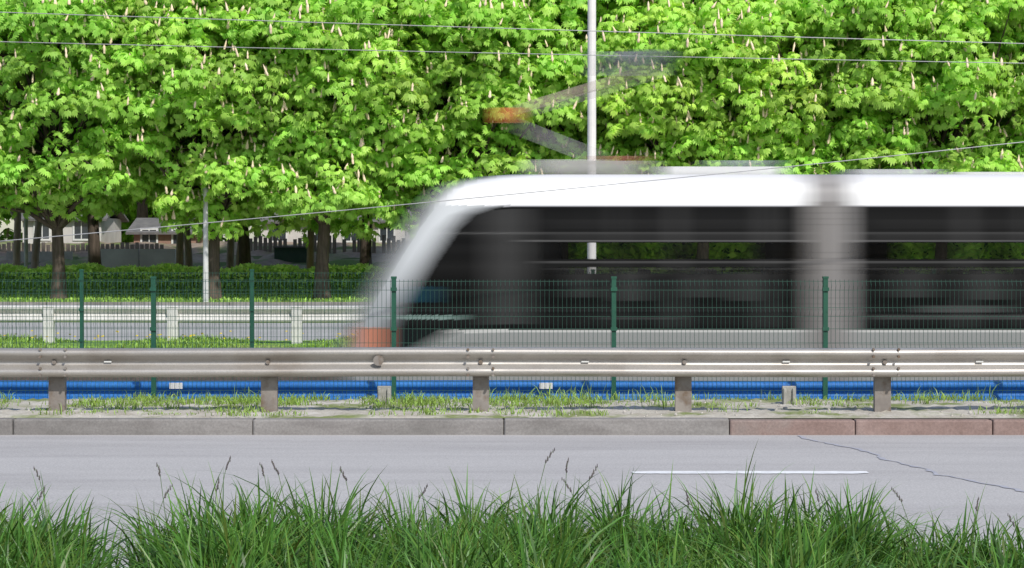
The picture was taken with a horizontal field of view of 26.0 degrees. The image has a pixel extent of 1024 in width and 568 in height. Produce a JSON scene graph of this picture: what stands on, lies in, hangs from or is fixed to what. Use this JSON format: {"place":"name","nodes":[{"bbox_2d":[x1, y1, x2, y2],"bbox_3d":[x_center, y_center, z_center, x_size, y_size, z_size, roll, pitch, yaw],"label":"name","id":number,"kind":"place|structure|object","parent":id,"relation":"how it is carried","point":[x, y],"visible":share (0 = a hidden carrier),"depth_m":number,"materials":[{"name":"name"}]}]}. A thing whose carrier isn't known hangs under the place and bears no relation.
{"place":"outdoors","nodes":[
{"label":"outdoors","id":0,"kind":"place"},
{"bbox_2d":[0,219,258,241],"label":"sky","id":1,"kind":"structure","parent":0,"point":[11,225],"materials":[{"name":"white"}]},
{"bbox_2d":[0,330,352,347],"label":"lawn","id":2,"kind":"structure","parent":0,"point":[89,343],"depth_m":35.16,"materials":[{"name":"green plant"}]},
{"bbox_2d":[0,305,364,343],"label":"guardrail","id":3,"kind":"object","parent":2,"relation":"on","point":[199,313],"visible":0.2,"depth_m":35.75,"materials":[{"name":"silver metal"}]},
{"bbox_2d":[0,322,357,340],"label":"road","id":4,"kind":"structure","parent":0,"point":[275,331],"depth_m":45.43,"materials":[{"name":"grey asphalt"}]},
{"bbox_2d":[0,292,371,301],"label":"park lawn","id":5,"kind":"structure","parent":0,"point":[181,301],"depth_m":62.89,"materials":[{"name":"green plant"}]},
{"bbox_2d":[2,195,20,271],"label":"bare trunk","id":6,"kind":"object","parent":5,"relation":"on","point":[17,245],"visible":0.33,"depth_m":81.87,"materials":[{"name":"brown plant"}]},
{"bbox_2d":[24,209,27,267],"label":"street lamp","id":7,"kind":"object","parent":5,"relation":"on","point":[25,242],"visible":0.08,"depth_m":78.93,"materials":[{"name":"metal"}]},
{"bbox_2d":[0,29,61,187],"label":"chestnut tree","id":8,"kind":"object","parent":5,"relation":"on","point":[23,80],"visible":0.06,"depth_m":63.90,"materials":[{"name":"green plant"}]},
{"bbox_2d":[2,75,181,264],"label":"chestnut tree","id":9,"kind":"object","parent":5,"relation":"on","point":[94,253],"depth_m":74.85,"materials":[{"name":"brown plant"}]},
{"bbox_2d":[0,0,209,300],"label":"chestnut tree","id":10,"kind":"object","parent":5,"relation":"on","point":[47,163],"visible":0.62,"depth_m":60.89,"materials":[{"name":"green plant"}]},
{"bbox_2d":[176,220,183,265],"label":"bare trunk","id":11,"kind":"object","parent":5,"relation":"on","point":[180,248],"visible":0.09,"depth_m":79.88,"materials":[{"name":"brown plant"}]},
{"bbox_2d":[184,221,192,266],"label":"bare trunk","id":12,"kind":"object","parent":5,"relation":"on","point":[188,253],"visible":0.17,"depth_m":80.87,"materials":[{"name":"brown plant"}]},
{"bbox_2d":[0,262,387,295],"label":"hedge","id":13,"kind":"object","parent":5,"relation":"on","point":[176,269],"visible":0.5,"depth_m":69.11,"materials":[{"name":"green plant"}]},
{"bbox_2d":[35,0,362,300],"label":"chestnut tree","id":14,"kind":"object","parent":5,"relation":"on","point":[183,181],"visible":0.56,"depth_m":61.25,"materials":[{"name":"green plant"}]},
{"bbox_2d":[202,187,208,301],"bbox_3d":[-8.607,-1.027,62.392,0.240,3.370,0.240,0,1,0],"label":"street lamp","id":15,"kind":"object","parent":5,"relation":"on","point":[205,238],"visible":0.84,"depth_m":62.33,"materials":[{"name":"grey metal"}]},
{"bbox_2d":[235,243,238,265],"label":"bare trunk","id":16,"kind":"object","parent":5,"relation":"on","point":[237,257],"visible":0.04,"depth_m":80.88,"materials":[{"name":"brown plant"}]},
{"bbox_2d":[167,190,311,265],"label":"chestnut tree","id":17,"kind":"object","parent":5,"relation":"on","point":[244,248],"depth_m":75.80,"materials":[{"name":"brown plant"}]},
{"bbox_2d":[306,228,313,268],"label":"bare trunk","id":18,"kind":"object","parent":5,"relation":"on","point":[310,254],"visible":0.16,"depth_m":79.87,"materials":[{"name":"brown plant"}]},
{"bbox_2d":[118,0,508,299],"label":"chestnut tree","id":19,"kind":"object","parent":5,"relation":"on","point":[335,187],"visible":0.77,"depth_m":60.83,"materials":[{"name":"green plant"}]},
{"bbox_2d":[359,184,413,264],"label":"chestnut tree","id":20,"kind":"object","parent":5,"relation":"on","point":[365,251],"depth_m":77.82,"materials":[{"name":"brown plant"}]},
{"bbox_2d":[298,0,617,227],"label":"chestnut tree","id":21,"kind":"object","parent":5,"relation":"on","point":[499,103],"visible":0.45,"depth_m":61.61,"materials":[{"name":"green plant"}]},
{"bbox_2d":[382,0,730,188],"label":"chestnut tree","id":22,"kind":"object","parent":5,"relation":"on","point":[569,14],"visible":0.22,"depth_m":62.60,"materials":[{"name":"green plant"}]},
{"bbox_2d":[514,0,858,258],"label":"chestnut tree","id":23,"kind":"object","parent":5,"relation":"on","point":[623,87],"visible":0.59,"depth_m":60.71,"materials":[{"name":"green plant"}]},
{"bbox_2d":[576,243,1023,258],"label":"shrub row","id":24,"kind":"object","parent":5,"relation":"on","point":[743,251],"visible":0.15,"depth_m":69.52,"materials":[{"name":"green plant"}]},
{"bbox_2d":[625,0,984,173],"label":"chestnut tree","id":25,"kind":"object","parent":5,"relation":"on","point":[904,94],"visible":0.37,"depth_m":60.74,"materials":[{"name":"green plant"}]},
{"bbox_2d":[768,0,1023,173],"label":"chestnut tree","id":26,"kind":"object","parent":5,"relation":"on","point":[969,19],"visible":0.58,"depth_m":60.93,"materials":[{"name":"green plant"}]},
{"bbox_2d":[927,10,1023,159],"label":"chestnut tree","id":27,"kind":"object","parent":5,"relation":"on","point":[1004,49],"visible":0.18,"depth_m":62.17,"materials":[{"name":"green plant"}]},
{"bbox_2d":[0,241,401,268],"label":"soil bank","id":28,"kind":"structure","parent":0,"point":[336,258],"depth_m":89.32,"materials":[{"name":"grey concrete"}]},
{"bbox_2d":[31,213,42,268],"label":"bare trunk","id":29,"kind":"object","parent":28,"relation":"on","point":[36,248],"visible":0.25,"depth_m":82.87,"materials":[{"name":"brown plant"}]},
{"bbox_2d":[6,251,72,262],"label":"panels","id":30,"kind":"object","parent":28,"relation":"on","point":[44,256],"visible":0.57,"depth_m":87.99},
{"bbox_2d":[100,249,175,267],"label":"panels","id":31,"kind":"object","parent":28,"relation":"on","point":[111,258],"visible":0.54,"depth_m":86.00,"materials":[{"name":"paint"}]},
{"bbox_2d":[134,235,208,243],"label":"walls","id":32,"kind":"structure","parent":28,"relation":"on","point":[165,239],"depth_m":94.98,"materials":[{"name":"brick"}]},
{"bbox_2d":[140,228,176,243],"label":"frames","id":33,"kind":"structure","parent":32,"relation":"attached to","point":[156,229],"depth_m":94.93,"materials":[{"name":"white paint"}]},
{"bbox_2d":[142,230,176,243],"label":"windows","id":34,"kind":"structure","parent":32,"relation":"attached to","point":[145,238],"depth_m":94.96,"materials":[{"name":"grey glass"}]},
{"bbox_2d":[126,218,208,234],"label":"roof","id":35,"kind":"structure","parent":32,"relation":"on","point":[138,223],"depth_m":95.57,"materials":[{"name":"tile"}]},
{"bbox_2d":[0,235,404,253],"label":"board fence","id":36,"kind":"object","parent":28,"relation":"on","point":[255,245],"visible":0.38,"depth_m":89.99,"materials":[{"name":"wood"}]},
{"bbox_2d":[226,227,234,267],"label":"bare trunk","id":37,"kind":"object","parent":28,"relation":"on","point":[230,253],"visible":0.1,"depth_m":81.87,"materials":[{"name":"brown plant"}]},
{"bbox_2d":[261,224,409,242],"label":"walls","id":38,"kind":"structure","parent":28,"relation":"on","point":[399,235],"depth_m":98.98,"materials":[{"name":"paint"}]},
{"bbox_2d":[270,224,394,241],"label":"frames","id":39,"kind":"structure","parent":38,"relation":"attached to","point":[350,237],"depth_m":98.93,"materials":[{"name":"white paint"}]},
{"bbox_2d":[272,224,393,240],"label":"windows","id":40,"kind":"structure","parent":38,"relation":"attached to","point":[390,234],"depth_m":98.96,"materials":[{"name":"grey glass"}]},
{"bbox_2d":[260,209,416,224],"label":"roof","id":41,"kind":"structure","parent":38,"relation":"on","point":[373,220],"depth_m":99.01,"materials":[{"name":"stone"}]},
{"bbox_2d":[0,435,1023,567],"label":"road","id":42,"kind":"structure","parent":0,"point":[121,471],"depth_m":17.21,"materials":[{"name":"grey asphalt"}]},
{"bbox_2d":[632,471,867,473],"bbox_3d":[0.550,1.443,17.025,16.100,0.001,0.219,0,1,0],"label":"lane marking","id":43,"kind":"object","parent":42,"relation":"on","point":[750,472],"visible":0.95,"depth_m":17.01,"materials":[{"name":"paint"}]},
{"bbox_2d":[797,435,1023,491],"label":"road crack","id":44,"kind":"object","parent":42,"relation":"on","point":[934,472],"visible":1,"depth_m":17.47,"materials":[{"name":"black asphalt"}]},
{"bbox_2d":[0,441,1023,567],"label":"tall grass","id":45,"kind":"structure","parent":0,"point":[257,539],"depth_m":9.58,"materials":[{"name":"green plant"}]},
{"bbox_2d":[0,398,1023,418],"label":"verge","id":46,"kind":"structure","parent":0,"point":[766,409],"depth_m":21.42,"materials":[{"name":"grey concrete"}]},
{"bbox_2d":[377,386,390,404],"bbox_3d":[-1.297,1.221,22.540,0.140,0.370,0.090,0,1,0],"label":"marker post","id":47,"kind":"object","parent":46,"relation":"on","point":[384,391],"visible":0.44,"depth_m":22.52,"materials":[{"name":"concrete"}]},
{"bbox_2d":[0,347,1023,412],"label":"guardrail","id":48,"kind":"object","parent":46,"relation":"on","point":[57,367],"visible":0.98,"depth_m":21.21,"materials":[{"name":"metal"}]},
{"bbox_2d":[10,398,1016,417],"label":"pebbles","id":49,"kind":"object","parent":46,"relation":"on","point":[779,404],"visible":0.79,"depth_m":21.75,"materials":[{"name":"stone"}]},
{"bbox_2d":[782,386,795,404],"bbox_3d":[2.812,1.221,22.540,0.140,0.370,0.090,0,1,0],"label":"marker post","id":50,"kind":"object","parent":46,"relation":"on","point":[788,393],"visible":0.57,"depth_m":22.52,"materials":[{"name":"concrete"}]},
{"bbox_2d":[0,383,1023,416],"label":"verge grass","id":51,"kind":"structure","parent":0,"point":[294,400],"depth_m":22.25,"materials":[{"name":"green plant"}]},
{"bbox_2d":[1,246,1023,419],"bbox_3d":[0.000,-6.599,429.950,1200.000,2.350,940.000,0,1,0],"label":"ground","id":52,"kind":"structure","parent":0,"point":[258,257],"depth_m":87.54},
{"bbox_2d":[23,218,120,243],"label":"walls","id":53,"kind":"structure","parent":52,"relation":"on","point":[111,224],"depth_m":97.30,"materials":[{"name":"paint"}]},
{"bbox_2d":[33,221,87,240],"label":"frames","id":54,"kind":"structure","parent":53,"relation":"attached to","point":[49,239],"depth_m":96.93,"materials":[{"name":"white paint"}]},
{"bbox_2d":[35,221,87,238],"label":"windows","id":55,"kind":"structure","parent":53,"relation":"attached to","point":[77,229],"depth_m":96.95,"materials":[{"name":"grey glass"}]},
{"bbox_2d":[21,211,128,221],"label":"roof","id":56,"kind":"structure","parent":53,"relation":"on","point":[122,217],"depth_m":100.42,"materials":[{"name":"stone"}]},
{"bbox_2d":[0,192,253,242],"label":"distant tree","id":57,"kind":"object","parent":52,"relation":"on","point":[8,233],"visible":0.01,"depth_m":142.26,"materials":[{"name":"green plant"}]},
{"bbox_2d":[136,198,147,217],"bbox_3d":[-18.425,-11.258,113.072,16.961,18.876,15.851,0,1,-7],"label":"chimney","id":58,"kind":"object","parent":52,"relation":"on","point":[142,209],"depth_m":112.72,"materials":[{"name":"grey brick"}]},
{"bbox_2d":[0,377,348,380],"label":"tram track","id":59,"kind":"structure","parent":52,"relation":"on","point":[177,378],"depth_m":32.39,"materials":[{"name":"metal"}]},
{"bbox_2d":[348,167,1023,380],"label":"tram","id":60,"kind":"object","parent":59,"relation":"on","point":[860,226],"visible":0.66,"depth_m":27.91,"materials":[{"name":"white painted metal"},{"name":"glass"}]},
{"bbox_2d":[0,302,366,305],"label":"kerb","id":61,"kind":"structure","parent":52,"relation":"on","point":[200,303],"depth_m":62.04,"materials":[{"name":"concrete"}]},
{"bbox_2d":[273,246,306,262],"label":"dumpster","id":62,"kind":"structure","parent":52,"relation":"on","point":[295,254],"depth_m":87.99,"materials":[{"name":"metal"}]},
{"bbox_2d":[251,201,419,239],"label":"distant tree","id":63,"kind":"object","parent":52,"relation":"on","point":[258,234],"depth_m":135.96,"materials":[{"name":"green plant"}]},
{"bbox_2d":[0,418,728,434],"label":"kerb","id":64,"kind":"structure","parent":52,"relation":"on","point":[364,426],"depth_m":20.42,"materials":[{"name":"concrete"}]},
{"bbox_2d":[729,419,1023,434],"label":"red kerb","id":65,"kind":"structure","parent":52,"relation":"on","point":[876,427],"depth_m":20.42,"materials":[{"name":"red concrete"}]},
{"label":"tramway bed","id":66,"kind":"object","parent":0,"visible":0},
{"bbox_2d":[0,269,382,347],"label":"fence","id":67,"kind":"object","parent":66,"relation":"on","point":[252,293],"visible":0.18,"depth_m":32.71,"materials":[{"name":"green metal"}]},
{"bbox_2d":[0,276,1023,400],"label":"fence","id":68,"kind":"object","parent":66,"relation":"on","point":[154,381],"visible":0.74,"depth_m":25.21,"materials":[{"name":"green metal"}]},
{"bbox_2d":[0,380,1023,400],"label":"blue guardrail","id":69,"kind":"object","parent":66,"relation":"on","point":[1009,395],"visible":0.16,"depth_m":25.87,"materials":[{"name":"metal"}]},
{"bbox_2d":[587,0,595,258],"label":"catenary pole","id":70,"kind":"object","parent":66,"relation":"on","point":[591,131],"visible":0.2,"depth_m":33.80,"materials":[{"name":"metal"}]},
{"bbox_2d":[0,142,1021,241],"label":"overhead wire","id":71,"kind":"object","parent":70,"relation":"attached to","point":[510,194],"visible":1,"depth_m":26.58,"materials":[{"name":"grey metal"}]},
{"bbox_2d":[0,12,1023,43],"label":"overhead wire","id":72,"kind":"object","parent":70,"relation":"attached to","point":[512,28],"visible":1,"depth_m":29.09,"materials":[{"name":"grey metal"}]},
{"bbox_2d":[0,41,1023,63],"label":"overhead wire","id":73,"kind":"object","parent":70,"relation":"attached to","point":[510,53],"visible":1,"depth_m":31.84,"materials":[{"name":"grey metal"}]}
]}

